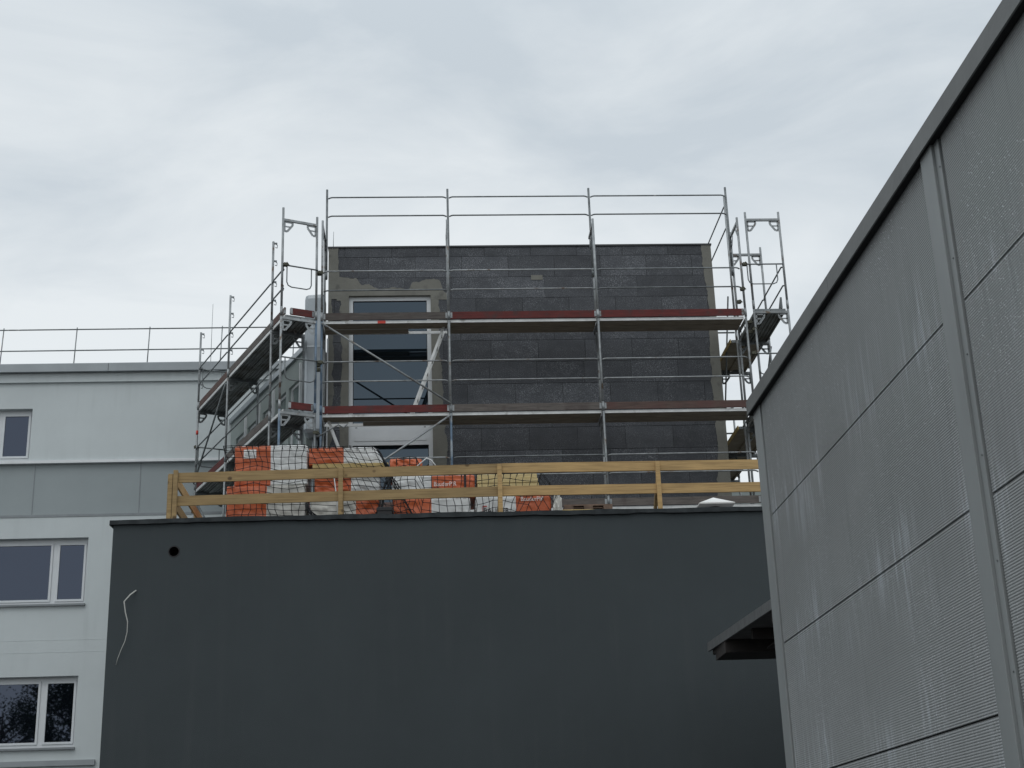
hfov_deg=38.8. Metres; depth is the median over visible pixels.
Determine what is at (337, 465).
timber
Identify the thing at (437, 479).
cargo net
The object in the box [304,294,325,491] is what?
ventilation duct
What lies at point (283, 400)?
window
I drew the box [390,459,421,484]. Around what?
insulation pack
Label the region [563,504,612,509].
pallet
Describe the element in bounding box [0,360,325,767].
white building
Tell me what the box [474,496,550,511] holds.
insulation pack
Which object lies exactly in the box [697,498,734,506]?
vent cap
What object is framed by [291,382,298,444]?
window
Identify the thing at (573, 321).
scaffolding
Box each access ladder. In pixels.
[327,421,339,447]
[413,327,444,404]
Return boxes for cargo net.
[223,444,411,515]
[393,456,556,513]
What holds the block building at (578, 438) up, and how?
on the dark building at (553, 639)
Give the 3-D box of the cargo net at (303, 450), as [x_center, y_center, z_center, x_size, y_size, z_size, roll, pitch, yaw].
[-2.944,1.968,23.563,3.427,1.900,0.657,-1,-19,-3]
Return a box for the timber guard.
[166,459,760,517]
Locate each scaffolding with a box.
[191,207,347,517]
[317,187,761,511]
[708,197,790,503]
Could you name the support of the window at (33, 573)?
in the white building at (89, 452)
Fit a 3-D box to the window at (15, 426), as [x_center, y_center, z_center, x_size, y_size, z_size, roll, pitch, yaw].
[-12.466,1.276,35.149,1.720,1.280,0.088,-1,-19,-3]
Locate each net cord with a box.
[305,503,315,514]
[376,448,388,466]
[376,477,392,513]
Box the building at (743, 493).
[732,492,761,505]
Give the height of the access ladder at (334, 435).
1.977 m
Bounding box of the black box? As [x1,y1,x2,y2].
[376,507,392,513]
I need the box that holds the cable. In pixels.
[116,590,136,663]
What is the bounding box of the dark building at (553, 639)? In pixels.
[99,506,785,767]
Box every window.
[0,411,32,460]
[0,539,87,607]
[0,677,77,751]
[281,395,285,445]
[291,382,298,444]
[349,297,432,501]
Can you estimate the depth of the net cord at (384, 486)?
23.33 m
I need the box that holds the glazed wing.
[229,348,326,488]
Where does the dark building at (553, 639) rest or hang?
on the ground
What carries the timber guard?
on the dark building at (553, 639)
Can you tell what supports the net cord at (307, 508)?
attached to the cargo net at (303, 450)
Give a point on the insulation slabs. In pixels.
(519, 477)
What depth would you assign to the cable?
20.21 m
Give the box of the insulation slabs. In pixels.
[476,474,538,496]
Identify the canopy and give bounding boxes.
[707,599,775,659]
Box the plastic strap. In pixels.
[417,458,435,465]
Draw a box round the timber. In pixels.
[313,463,387,468]
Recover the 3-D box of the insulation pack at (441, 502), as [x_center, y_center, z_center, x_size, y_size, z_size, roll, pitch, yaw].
[-1.307,2.330,23.752,1.250,0.775,0.867,-1,-19,-3]
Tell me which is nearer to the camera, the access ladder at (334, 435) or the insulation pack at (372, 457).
the insulation pack at (372, 457)
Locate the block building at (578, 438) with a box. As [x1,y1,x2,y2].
[326,243,731,507]
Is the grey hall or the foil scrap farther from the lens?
the foil scrap
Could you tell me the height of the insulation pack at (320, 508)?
0.880 m
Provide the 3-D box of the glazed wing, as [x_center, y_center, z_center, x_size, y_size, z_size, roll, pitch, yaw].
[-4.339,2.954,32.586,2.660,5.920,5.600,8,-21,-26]
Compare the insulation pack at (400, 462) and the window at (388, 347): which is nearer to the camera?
the insulation pack at (400, 462)
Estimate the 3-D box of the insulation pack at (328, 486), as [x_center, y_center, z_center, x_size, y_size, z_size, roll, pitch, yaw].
[-2.693,1.776,23.925,1.060,0.336,0.884,-1,-19,-3]
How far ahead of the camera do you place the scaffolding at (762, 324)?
31.73 m
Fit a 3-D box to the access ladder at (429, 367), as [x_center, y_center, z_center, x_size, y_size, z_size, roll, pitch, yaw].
[-1.744,-0.200,29.802,0.767,1.977,0.362,-1,-19,-3]
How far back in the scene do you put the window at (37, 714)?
33.03 m
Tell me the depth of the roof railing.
36.24 m
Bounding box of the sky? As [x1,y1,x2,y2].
[0,0,1001,481]
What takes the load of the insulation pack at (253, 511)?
on the pallet
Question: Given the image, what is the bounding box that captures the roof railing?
[0,326,298,363]
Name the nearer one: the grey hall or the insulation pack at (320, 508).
the grey hall
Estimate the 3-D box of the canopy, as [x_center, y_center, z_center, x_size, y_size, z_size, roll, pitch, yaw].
[6.005,4.247,14.878,6.340,4.602,7.722,-1,-19,-3]
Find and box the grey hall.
[746,0,1023,767]
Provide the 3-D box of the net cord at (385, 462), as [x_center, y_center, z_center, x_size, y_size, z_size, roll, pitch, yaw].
[-2.100,1.194,23.553,0.227,0.349,0.040,-9,-21,20]
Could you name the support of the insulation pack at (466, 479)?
on the insulation pack at (441, 502)
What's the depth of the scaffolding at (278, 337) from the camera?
30.13 m
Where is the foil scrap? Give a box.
[553,495,561,509]
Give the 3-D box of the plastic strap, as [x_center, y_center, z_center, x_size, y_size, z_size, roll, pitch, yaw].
[-1.388,1.281,23.475,0.380,0.183,0.050,2,-20,-11]
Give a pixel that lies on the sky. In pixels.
(152, 152)
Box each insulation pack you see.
[226,485,308,516]
[234,445,310,491]
[309,447,385,477]
[311,500,378,514]
[315,477,380,506]
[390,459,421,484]
[392,475,474,509]
[393,498,469,513]
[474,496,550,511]
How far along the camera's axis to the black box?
23.16 m
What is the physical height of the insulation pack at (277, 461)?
0.676 m

